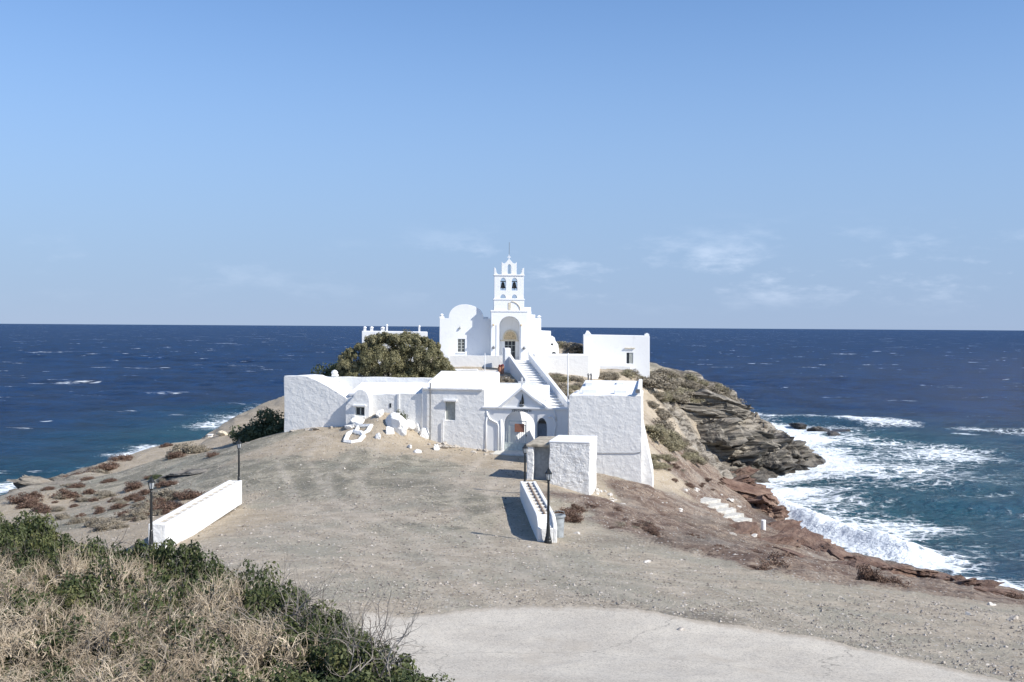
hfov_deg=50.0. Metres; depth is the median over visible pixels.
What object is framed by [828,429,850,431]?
sea rock
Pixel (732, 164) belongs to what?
sky
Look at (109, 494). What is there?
shrub
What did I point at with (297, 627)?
evergreen shrub
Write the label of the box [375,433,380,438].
limewashed rock
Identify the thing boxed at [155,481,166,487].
shrub
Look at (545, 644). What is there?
concrete road
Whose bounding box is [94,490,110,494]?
shrub
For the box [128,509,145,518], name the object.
shrub
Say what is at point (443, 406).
monastery wing
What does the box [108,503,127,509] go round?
shrub
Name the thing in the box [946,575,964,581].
shore rock
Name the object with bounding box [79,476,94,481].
shrub
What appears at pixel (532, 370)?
stairway
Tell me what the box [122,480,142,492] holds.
shrub
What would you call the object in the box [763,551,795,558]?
shrub
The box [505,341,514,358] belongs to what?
door
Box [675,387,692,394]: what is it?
shrub
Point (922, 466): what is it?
sea
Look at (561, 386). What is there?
shrub
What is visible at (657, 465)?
shrub
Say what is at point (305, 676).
evergreen shrub
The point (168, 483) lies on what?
shrub
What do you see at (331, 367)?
shrub
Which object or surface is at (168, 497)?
shrub
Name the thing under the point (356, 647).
bare branches
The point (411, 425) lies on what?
limewashed rock
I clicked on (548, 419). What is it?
monastery gate
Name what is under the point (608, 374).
shrub
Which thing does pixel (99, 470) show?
shrub
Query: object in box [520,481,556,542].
planter wall
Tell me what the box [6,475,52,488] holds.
shore rock
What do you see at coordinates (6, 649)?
dry thorn shrub
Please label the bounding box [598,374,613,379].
shrub
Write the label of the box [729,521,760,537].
shore rock
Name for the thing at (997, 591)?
shore rock
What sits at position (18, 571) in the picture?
dry thorn shrub
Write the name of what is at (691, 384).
shrub
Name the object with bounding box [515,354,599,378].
rounded terrace
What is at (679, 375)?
shrub
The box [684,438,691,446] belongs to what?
shrub
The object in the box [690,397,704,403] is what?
shrub
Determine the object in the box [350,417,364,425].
limewashed rock
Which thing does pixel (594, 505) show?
shrub
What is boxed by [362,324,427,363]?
cell building
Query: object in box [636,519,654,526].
shrub
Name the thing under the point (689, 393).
shrub
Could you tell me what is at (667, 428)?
shrub
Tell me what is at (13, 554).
dry thorn shrub
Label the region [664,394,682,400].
shrub
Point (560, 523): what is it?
litter bin
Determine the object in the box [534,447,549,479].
door
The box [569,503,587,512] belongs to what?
shrub
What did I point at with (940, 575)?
shore rock
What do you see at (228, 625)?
dry thorn shrub
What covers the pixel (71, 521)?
shrub
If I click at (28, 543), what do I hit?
evergreen shrub
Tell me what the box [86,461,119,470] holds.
shrub
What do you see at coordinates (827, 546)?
shore rock
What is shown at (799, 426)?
sea rock
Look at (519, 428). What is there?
metal gate
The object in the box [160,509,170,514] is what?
shrub
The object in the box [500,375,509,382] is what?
shrub
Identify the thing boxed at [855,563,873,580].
shrub
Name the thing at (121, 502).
shrub
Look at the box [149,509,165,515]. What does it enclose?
shrub
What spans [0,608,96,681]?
dry thorn shrub
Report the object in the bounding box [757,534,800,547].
shore rock
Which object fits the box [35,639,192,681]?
dry thorn shrub
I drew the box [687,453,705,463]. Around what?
shrub
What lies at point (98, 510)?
shrub
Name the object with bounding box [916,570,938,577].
shore rock
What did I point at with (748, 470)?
shore rock
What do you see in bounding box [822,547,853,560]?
shore rock
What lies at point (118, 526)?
shrub
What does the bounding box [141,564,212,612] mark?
bare twig shrub
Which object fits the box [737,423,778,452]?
cliff outcrop
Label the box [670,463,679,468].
shrub
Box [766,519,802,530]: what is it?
shore rock
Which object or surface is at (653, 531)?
shrub
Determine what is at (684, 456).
shrub
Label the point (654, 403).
shrub
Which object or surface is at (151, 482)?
street lamp
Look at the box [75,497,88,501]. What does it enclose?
shrub
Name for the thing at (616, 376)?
shrub
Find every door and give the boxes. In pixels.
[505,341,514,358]
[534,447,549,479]
[537,418,546,436]
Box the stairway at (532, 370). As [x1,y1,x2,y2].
[503,348,568,407]
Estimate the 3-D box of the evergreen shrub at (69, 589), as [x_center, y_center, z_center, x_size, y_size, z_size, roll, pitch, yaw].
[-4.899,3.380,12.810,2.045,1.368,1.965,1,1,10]
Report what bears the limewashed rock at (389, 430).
on the ground
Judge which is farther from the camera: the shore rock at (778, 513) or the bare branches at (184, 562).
the shore rock at (778, 513)
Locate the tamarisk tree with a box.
[336,329,455,377]
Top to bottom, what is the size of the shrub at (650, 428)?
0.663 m
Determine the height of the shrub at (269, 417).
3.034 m
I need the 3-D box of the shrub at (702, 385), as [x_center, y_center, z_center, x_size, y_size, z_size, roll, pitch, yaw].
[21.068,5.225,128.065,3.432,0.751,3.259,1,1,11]
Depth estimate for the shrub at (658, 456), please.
76.29 m
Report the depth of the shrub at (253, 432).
81.14 m
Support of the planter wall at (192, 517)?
on the ground
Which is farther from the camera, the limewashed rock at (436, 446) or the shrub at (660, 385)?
the shrub at (660, 385)
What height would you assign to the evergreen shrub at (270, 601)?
1.768 m
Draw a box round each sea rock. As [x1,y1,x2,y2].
[788,423,806,429]
[806,426,830,431]
[826,431,840,435]
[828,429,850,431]
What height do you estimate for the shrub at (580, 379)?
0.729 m
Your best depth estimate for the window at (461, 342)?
104.90 m
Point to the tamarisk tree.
(393, 359)
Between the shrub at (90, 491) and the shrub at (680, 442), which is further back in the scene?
the shrub at (680, 442)
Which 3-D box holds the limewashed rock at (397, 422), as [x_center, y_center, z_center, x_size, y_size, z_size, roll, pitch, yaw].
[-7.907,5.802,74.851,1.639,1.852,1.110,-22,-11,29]
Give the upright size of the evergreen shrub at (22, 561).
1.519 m
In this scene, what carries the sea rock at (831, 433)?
in the sea
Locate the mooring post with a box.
[761,520,765,529]
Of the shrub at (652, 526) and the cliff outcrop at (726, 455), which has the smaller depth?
the shrub at (652, 526)
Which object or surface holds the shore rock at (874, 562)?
on the ground
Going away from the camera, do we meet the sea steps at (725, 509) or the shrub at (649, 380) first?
the sea steps at (725, 509)
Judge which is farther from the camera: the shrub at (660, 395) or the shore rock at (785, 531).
the shrub at (660, 395)
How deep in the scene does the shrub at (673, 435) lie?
92.13 m
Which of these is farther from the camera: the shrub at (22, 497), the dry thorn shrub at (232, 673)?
the shrub at (22, 497)
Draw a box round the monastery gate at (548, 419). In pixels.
[482,378,568,455]
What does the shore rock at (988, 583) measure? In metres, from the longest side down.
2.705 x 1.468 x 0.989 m
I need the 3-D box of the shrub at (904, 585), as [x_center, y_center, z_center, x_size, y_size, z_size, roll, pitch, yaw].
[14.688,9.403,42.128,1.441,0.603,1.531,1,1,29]
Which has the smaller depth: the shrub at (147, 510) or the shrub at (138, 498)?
the shrub at (147, 510)
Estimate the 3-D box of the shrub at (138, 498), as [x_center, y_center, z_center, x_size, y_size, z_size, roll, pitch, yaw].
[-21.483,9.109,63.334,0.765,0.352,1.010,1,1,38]
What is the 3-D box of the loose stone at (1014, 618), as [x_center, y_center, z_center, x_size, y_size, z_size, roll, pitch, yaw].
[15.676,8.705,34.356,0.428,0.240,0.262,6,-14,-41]
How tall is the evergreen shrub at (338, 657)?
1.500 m
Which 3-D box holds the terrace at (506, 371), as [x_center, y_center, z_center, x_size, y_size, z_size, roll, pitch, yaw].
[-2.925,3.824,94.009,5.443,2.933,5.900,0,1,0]
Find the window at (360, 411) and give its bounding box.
[352,404,365,417]
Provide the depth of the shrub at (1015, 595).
49.86 m
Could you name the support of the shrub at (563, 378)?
on the ground
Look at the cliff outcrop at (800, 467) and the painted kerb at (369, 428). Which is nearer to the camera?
the painted kerb at (369, 428)
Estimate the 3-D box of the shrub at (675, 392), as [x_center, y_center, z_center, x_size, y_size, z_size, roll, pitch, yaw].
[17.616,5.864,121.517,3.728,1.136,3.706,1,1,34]
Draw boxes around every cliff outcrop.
[677,401,742,422]
[691,387,753,419]
[696,415,751,452]
[699,439,748,461]
[728,446,767,467]
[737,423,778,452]
[745,428,781,452]
[762,449,797,472]
[772,432,793,450]
[787,440,814,459]
[792,464,809,469]
[810,454,823,462]
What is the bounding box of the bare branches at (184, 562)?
[176,554,197,574]
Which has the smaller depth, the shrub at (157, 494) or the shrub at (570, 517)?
the shrub at (570, 517)
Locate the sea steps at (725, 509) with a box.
[700,497,751,521]
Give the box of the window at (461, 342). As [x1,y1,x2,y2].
[456,339,465,352]
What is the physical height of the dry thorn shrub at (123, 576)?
2.040 m
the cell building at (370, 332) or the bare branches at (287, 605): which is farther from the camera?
the cell building at (370, 332)
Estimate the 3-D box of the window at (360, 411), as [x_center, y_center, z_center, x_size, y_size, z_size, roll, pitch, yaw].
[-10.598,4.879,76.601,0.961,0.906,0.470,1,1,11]
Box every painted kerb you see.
[342,429,365,443]
[353,424,372,434]
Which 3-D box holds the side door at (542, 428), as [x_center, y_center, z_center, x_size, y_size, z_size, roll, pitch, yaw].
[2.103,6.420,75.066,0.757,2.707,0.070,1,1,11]
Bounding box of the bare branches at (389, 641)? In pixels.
[322,550,424,680]
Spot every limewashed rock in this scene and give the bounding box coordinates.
[345,424,355,429]
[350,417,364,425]
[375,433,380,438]
[376,409,383,417]
[385,412,407,436]
[386,426,394,433]
[406,420,414,429]
[414,422,419,433]
[419,427,428,438]
[434,444,439,449]
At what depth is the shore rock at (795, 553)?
59.83 m
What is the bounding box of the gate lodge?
[500,383,550,443]
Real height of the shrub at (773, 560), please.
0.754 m
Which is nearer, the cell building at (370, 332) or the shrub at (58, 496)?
the shrub at (58, 496)
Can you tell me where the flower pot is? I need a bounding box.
[501,364,503,373]
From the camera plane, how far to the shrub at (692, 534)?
51.46 m
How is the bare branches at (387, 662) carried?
on the ground
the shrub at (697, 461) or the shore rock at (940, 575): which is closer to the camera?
the shore rock at (940, 575)
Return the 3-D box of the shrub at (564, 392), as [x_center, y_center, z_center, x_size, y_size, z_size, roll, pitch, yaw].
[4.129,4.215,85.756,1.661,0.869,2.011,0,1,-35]
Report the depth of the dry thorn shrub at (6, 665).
10.26 m
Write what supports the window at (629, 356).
in the guest house
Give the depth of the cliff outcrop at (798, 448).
126.46 m
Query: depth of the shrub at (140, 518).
55.59 m
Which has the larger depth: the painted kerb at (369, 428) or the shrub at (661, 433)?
the shrub at (661, 433)
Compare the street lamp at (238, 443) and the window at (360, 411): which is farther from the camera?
the window at (360, 411)
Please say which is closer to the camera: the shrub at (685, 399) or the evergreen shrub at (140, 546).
the evergreen shrub at (140, 546)
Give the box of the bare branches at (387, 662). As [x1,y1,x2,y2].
[348,574,435,681]
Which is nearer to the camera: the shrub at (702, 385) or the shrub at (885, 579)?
the shrub at (885, 579)
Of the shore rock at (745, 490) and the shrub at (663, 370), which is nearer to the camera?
the shore rock at (745, 490)
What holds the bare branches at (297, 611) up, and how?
on the ground
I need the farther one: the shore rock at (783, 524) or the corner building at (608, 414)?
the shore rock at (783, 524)
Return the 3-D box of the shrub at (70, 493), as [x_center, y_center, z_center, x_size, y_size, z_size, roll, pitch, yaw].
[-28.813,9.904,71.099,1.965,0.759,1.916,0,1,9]
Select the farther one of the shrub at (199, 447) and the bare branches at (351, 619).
the shrub at (199, 447)
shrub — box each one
[0,508,83,562]
[0,512,40,556]
[0,526,74,585]
[0,534,59,577]
[0,540,24,569]
[0,547,58,609]
[0,562,73,635]
[0,584,116,676]
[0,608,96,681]
[0,622,21,671]
[0,654,37,681]
[0,659,103,681]
[1,609,39,641]
[5,491,44,503]
[12,534,114,615]
[12,537,118,587]
[14,498,44,508]
[29,491,43,497]
[30,586,155,676]
[32,503,50,512]
[33,602,174,681]
[34,570,144,633]
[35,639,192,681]
[38,486,54,490]
[43,535,191,620]
[48,525,120,578]
[49,488,81,498]
[49,506,64,512]
[53,493,66,498]
[54,512,70,520]
[66,482,85,487]
[68,516,186,584]
[68,517,78,524]
[73,516,89,522]
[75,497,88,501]
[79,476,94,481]
[81,488,97,494]
[84,517,108,526]
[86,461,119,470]
[88,468,109,473]
[88,520,112,531]
[90,613,281,681]
[93,506,107,514]
[93,554,210,642]
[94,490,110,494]
[98,516,126,525]
[99,477,117,483]
[99,492,118,496]
[106,582,244,674]
[108,454,133,461]
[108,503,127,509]
[109,523,129,530]
[111,497,122,502]
[113,509,131,516]
[114,500,127,503]
[117,513,129,519]
[118,537,232,593]
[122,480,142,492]
[122,493,138,501]
[123,511,141,520]
[126,506,153,513]
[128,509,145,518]
[130,502,141,507]
[132,496,146,502]
[133,514,149,521]
[136,501,149,510]
[137,489,149,494]
[137,632,298,681]
[139,497,166,505]
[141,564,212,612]
[144,488,173,499]
[146,474,162,479]
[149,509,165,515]
[151,562,279,637]
[153,500,183,510]
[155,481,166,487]
[160,442,173,447]
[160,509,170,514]
[161,489,185,501]
[163,480,178,486]
[165,441,201,456]
[167,451,187,458]
[170,595,305,674]
[173,488,207,500]
[178,528,318,622]
[185,444,212,452]
[186,606,362,681]
[205,451,219,457]
[218,575,350,663]
[228,417,280,442]
[230,428,241,443]
[235,406,283,442]
[244,577,387,681]
[247,660,344,681]
[273,630,432,681]
[311,362,336,375]
[323,361,337,376]
[342,656,454,681]
[396,409,408,418]
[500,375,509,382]
[504,377,514,382]
[551,374,570,381]
[554,507,575,514]
[556,382,571,390]
[557,341,566,347]
[561,342,582,352]
[561,389,571,398]
[564,342,582,353]
[564,510,584,523]
[566,375,586,381]
[568,385,579,389]
[569,382,583,387]
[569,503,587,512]
[584,503,599,508]
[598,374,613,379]
[599,371,614,376]
[609,372,621,380]
[620,369,635,377]
[625,368,639,375]
[634,375,664,387]
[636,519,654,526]
[643,527,660,535]
[644,377,674,388]
[644,523,664,530]
[645,424,659,431]
[647,400,659,406]
[647,425,670,440]
[650,372,674,382]
[651,368,677,377]
[651,392,666,399]
[651,454,665,459]
[652,417,675,428]
[653,462,665,468]
[656,409,673,418]
[657,394,673,402]
[657,462,672,468]
[659,437,669,443]
[663,389,688,396]
[663,441,683,451]
[663,454,677,461]
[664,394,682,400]
[664,425,679,435]
[665,389,684,395]
[667,429,681,440]
[668,380,681,385]
[668,436,686,449]
[670,391,690,403]
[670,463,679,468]
[672,370,686,377]
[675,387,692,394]
[676,388,694,397]
[681,379,699,388]
[681,454,692,459]
[682,373,698,381]
[683,383,705,388]
[683,447,695,452]
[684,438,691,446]
[684,533,705,538]
[685,483,694,487]
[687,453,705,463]
[688,457,707,463]
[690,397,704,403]
[697,379,709,385]
[697,454,709,461]
[708,387,721,393]
[712,384,731,395]
[712,544,728,548]
[715,383,731,390]
[729,396,746,403]
[747,548,766,553]
[752,563,772,570]
[756,555,790,567]
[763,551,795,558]
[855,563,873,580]
[865,568,884,583]
[879,575,901,583]
[887,578,911,587]
[1000,591,1023,599]
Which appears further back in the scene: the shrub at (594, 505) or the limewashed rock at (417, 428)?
the limewashed rock at (417, 428)
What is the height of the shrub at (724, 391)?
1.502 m
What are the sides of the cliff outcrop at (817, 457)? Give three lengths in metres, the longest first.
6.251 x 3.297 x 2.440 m
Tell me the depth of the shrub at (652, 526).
51.28 m
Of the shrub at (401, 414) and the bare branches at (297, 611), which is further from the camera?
the shrub at (401, 414)
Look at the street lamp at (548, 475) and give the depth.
43.94 m
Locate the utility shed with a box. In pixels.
[526,435,596,494]
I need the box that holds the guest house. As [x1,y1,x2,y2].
[583,331,649,376]
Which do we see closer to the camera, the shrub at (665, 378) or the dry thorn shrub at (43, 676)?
the dry thorn shrub at (43, 676)
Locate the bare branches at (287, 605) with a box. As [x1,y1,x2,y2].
[222,535,346,638]
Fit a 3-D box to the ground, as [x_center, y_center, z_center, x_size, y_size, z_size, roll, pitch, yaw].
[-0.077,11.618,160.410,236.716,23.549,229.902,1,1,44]
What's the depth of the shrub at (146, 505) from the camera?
59.14 m
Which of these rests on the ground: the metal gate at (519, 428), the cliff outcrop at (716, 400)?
the cliff outcrop at (716, 400)
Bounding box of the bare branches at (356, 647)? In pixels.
[285,597,404,679]
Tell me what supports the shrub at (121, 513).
on the ground
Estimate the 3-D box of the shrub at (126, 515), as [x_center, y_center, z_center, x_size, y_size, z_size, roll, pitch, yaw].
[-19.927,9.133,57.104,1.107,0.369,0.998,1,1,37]
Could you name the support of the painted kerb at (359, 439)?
on the ground
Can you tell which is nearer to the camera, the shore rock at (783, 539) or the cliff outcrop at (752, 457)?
the shore rock at (783, 539)
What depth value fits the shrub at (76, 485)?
74.37 m
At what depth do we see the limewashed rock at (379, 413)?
75.38 m
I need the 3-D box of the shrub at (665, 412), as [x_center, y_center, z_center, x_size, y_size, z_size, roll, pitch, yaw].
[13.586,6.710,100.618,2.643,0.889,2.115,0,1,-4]
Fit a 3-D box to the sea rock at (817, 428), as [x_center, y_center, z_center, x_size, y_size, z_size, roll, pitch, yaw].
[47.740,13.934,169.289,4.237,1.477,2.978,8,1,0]
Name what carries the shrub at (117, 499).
on the ground
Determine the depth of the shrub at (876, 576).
42.27 m
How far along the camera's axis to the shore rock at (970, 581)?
57.63 m
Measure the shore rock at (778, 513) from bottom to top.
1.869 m
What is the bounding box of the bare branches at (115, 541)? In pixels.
[100,527,136,554]
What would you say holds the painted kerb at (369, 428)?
on the ground
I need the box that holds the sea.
[0,324,1023,590]
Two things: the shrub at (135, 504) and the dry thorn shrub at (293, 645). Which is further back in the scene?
the shrub at (135, 504)
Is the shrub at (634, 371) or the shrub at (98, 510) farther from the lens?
the shrub at (634, 371)
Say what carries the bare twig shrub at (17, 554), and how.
on the ground
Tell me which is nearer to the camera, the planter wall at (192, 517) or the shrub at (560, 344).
the planter wall at (192, 517)
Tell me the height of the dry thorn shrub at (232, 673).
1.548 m
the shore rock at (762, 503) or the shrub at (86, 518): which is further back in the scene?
the shore rock at (762, 503)
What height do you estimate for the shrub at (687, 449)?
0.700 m
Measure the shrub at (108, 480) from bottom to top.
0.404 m
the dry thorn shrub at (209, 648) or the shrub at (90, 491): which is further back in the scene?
the shrub at (90, 491)
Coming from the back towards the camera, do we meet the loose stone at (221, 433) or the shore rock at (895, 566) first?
the loose stone at (221, 433)
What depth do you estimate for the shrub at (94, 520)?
56.02 m
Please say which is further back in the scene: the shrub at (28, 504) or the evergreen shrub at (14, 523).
the shrub at (28, 504)
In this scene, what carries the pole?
on the ground
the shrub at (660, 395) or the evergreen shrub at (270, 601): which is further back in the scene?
the shrub at (660, 395)
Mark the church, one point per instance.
(514, 324)
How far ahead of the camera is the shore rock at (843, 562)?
59.07 m
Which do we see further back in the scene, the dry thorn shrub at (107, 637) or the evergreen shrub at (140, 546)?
the evergreen shrub at (140, 546)
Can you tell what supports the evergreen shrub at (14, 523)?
on the ground
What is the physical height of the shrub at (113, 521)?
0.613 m
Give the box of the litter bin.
[553,510,565,537]
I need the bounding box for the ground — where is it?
[0,347,1023,681]
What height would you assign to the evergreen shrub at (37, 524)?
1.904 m
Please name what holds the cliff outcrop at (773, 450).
on the ground
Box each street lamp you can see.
[147,476,154,551]
[236,440,241,480]
[522,444,527,481]
[544,467,551,543]
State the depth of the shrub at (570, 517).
49.68 m
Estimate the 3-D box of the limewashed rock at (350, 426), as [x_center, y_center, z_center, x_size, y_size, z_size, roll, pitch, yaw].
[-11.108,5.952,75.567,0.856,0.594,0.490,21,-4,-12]
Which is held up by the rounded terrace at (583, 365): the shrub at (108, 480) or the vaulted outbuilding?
the vaulted outbuilding
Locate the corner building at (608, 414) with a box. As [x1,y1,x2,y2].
[569,379,653,486]
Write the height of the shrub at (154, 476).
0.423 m
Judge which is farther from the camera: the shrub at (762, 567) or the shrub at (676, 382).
the shrub at (676, 382)
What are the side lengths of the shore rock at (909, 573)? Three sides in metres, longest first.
4.869 x 2.642 x 1.208 m
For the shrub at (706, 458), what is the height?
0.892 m
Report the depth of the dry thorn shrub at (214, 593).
12.68 m
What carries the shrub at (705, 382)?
on the ground
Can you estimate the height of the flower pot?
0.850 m
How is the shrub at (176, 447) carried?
on the ground
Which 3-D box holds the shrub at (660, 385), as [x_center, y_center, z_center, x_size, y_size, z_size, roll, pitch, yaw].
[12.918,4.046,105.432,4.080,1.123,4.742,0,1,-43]
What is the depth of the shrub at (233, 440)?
83.58 m
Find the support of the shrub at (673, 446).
on the ground
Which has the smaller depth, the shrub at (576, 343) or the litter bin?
the litter bin
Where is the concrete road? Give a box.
[363,606,1008,681]
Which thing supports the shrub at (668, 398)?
on the ground
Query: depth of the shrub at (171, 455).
81.39 m
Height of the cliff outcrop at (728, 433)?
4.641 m
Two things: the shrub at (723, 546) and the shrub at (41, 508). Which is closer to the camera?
the shrub at (723, 546)
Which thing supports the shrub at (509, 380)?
on the ground
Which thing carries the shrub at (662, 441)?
on the ground
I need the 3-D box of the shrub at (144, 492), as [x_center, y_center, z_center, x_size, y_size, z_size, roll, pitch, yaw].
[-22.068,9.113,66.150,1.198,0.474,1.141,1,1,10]
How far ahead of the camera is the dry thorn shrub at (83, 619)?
11.60 m
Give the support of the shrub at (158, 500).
on the ground
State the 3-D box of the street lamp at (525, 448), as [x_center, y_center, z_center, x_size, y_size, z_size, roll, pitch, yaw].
[0.666,6.612,56.292,0.310,2.740,0.295,0,1,0]
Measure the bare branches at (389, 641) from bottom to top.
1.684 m
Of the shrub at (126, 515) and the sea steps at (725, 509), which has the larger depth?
the sea steps at (725, 509)
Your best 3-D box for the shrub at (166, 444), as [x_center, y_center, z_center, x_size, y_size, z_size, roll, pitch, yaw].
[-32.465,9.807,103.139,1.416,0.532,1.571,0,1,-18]
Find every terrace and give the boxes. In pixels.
[449,355,502,367]
[455,369,508,377]
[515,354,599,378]
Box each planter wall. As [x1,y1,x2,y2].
[148,480,241,548]
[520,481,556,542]
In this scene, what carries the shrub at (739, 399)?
on the ground
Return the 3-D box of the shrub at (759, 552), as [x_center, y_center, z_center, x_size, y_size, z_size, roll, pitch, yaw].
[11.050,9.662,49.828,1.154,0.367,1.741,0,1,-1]
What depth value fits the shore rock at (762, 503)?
90.94 m
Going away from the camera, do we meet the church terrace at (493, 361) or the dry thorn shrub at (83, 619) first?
the dry thorn shrub at (83, 619)
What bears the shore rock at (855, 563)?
on the ground
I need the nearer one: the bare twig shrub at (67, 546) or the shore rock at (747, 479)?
the bare twig shrub at (67, 546)
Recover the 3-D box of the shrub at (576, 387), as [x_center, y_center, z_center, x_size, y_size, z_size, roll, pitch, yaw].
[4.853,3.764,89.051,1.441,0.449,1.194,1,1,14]
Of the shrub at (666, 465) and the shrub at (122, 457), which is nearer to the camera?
the shrub at (666, 465)
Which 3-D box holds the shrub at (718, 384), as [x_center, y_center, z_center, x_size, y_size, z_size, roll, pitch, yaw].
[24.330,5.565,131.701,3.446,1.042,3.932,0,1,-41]
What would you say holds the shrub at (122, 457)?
on the ground
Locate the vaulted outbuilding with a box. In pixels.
[551,336,558,353]
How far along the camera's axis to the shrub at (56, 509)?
66.15 m
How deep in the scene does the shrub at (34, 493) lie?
71.05 m
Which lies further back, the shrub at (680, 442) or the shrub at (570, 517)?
the shrub at (680, 442)
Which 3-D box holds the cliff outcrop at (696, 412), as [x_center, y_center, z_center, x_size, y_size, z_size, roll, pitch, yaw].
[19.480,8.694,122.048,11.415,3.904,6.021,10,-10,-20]
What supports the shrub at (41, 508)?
on the ground
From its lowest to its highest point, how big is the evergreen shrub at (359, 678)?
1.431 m
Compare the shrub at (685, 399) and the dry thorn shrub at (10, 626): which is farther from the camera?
the shrub at (685, 399)
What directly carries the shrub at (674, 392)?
on the ground
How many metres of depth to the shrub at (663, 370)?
126.89 m
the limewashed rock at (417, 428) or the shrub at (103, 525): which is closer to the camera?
the shrub at (103, 525)
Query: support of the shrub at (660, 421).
on the ground
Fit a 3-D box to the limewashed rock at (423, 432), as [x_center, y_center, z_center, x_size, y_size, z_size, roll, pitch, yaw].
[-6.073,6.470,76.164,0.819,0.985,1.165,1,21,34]
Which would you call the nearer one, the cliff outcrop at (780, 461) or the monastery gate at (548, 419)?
the monastery gate at (548, 419)
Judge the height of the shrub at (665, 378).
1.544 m
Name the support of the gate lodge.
on the ground
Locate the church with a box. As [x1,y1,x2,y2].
[439,257,550,359]
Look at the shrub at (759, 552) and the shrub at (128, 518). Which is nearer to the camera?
the shrub at (759, 552)
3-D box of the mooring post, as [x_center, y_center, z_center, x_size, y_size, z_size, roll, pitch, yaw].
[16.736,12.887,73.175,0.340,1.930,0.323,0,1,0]
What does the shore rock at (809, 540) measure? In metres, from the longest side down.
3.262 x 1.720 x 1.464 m
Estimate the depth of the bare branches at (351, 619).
11.38 m
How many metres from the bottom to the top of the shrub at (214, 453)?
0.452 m
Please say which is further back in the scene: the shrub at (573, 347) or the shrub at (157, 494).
the shrub at (573, 347)
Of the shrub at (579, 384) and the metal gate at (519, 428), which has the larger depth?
the shrub at (579, 384)
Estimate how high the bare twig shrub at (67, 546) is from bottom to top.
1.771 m
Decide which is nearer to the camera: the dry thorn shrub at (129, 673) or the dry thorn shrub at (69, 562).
the dry thorn shrub at (129, 673)
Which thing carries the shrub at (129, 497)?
on the ground
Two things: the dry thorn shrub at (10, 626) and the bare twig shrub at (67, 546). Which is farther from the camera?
the bare twig shrub at (67, 546)
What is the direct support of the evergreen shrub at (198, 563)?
on the ground
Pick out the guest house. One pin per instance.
(622, 352)
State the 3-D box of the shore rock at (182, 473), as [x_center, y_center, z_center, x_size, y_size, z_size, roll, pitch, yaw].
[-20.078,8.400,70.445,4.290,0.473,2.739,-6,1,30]
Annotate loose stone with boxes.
[216,430,227,435]
[1007,615,1018,620]
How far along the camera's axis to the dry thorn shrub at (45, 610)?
11.59 m
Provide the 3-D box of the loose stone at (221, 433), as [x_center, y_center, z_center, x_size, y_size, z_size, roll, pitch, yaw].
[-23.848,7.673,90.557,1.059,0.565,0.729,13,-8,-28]
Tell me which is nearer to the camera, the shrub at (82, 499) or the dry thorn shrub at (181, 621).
the dry thorn shrub at (181, 621)
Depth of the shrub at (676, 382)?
125.04 m
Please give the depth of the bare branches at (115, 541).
14.99 m
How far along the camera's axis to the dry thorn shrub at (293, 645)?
11.00 m
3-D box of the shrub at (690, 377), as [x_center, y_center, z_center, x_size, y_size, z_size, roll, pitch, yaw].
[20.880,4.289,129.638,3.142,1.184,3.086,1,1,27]
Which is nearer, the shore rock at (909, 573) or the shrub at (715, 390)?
the shore rock at (909, 573)
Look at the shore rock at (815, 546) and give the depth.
67.03 m
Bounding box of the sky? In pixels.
[0,0,1023,329]
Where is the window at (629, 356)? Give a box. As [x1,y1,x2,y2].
[625,348,634,363]
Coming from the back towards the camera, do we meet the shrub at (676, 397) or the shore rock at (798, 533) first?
the shrub at (676, 397)
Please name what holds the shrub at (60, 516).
on the ground
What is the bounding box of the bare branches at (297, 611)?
[261,558,366,642]
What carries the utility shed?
on the ground
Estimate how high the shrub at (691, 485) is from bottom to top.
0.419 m
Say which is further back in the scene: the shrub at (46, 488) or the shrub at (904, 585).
the shrub at (46, 488)
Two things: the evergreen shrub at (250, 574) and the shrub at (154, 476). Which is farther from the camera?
the shrub at (154, 476)
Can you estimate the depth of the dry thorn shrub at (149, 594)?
12.50 m
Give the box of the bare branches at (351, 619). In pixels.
[248,555,432,652]
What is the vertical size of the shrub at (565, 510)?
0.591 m
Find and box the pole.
[567,353,568,434]
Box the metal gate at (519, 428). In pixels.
[505,421,526,449]
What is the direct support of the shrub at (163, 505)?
on the ground
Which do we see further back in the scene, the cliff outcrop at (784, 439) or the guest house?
the cliff outcrop at (784, 439)
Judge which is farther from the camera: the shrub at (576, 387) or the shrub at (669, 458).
the shrub at (576, 387)
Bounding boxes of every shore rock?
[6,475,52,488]
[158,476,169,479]
[165,468,209,478]
[719,477,776,501]
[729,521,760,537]
[730,465,759,475]
[732,475,772,489]
[745,493,779,512]
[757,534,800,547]
[766,505,789,520]
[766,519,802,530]
[766,545,813,558]
[778,527,797,534]
[788,526,831,542]
[798,535,815,546]
[803,537,835,551]
[818,543,844,549]
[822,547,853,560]
[827,560,870,564]
[845,555,887,566]
[846,560,869,569]
[877,563,912,569]
[881,569,917,577]
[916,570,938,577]
[926,572,950,580]
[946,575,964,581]
[954,578,981,586]
[962,585,1019,594]
[977,580,1004,587]
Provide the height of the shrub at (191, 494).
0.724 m
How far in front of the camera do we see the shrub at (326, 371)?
91.74 m
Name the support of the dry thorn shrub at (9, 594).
on the ground
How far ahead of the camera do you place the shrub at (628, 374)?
103.81 m
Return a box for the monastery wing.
[284,370,499,449]

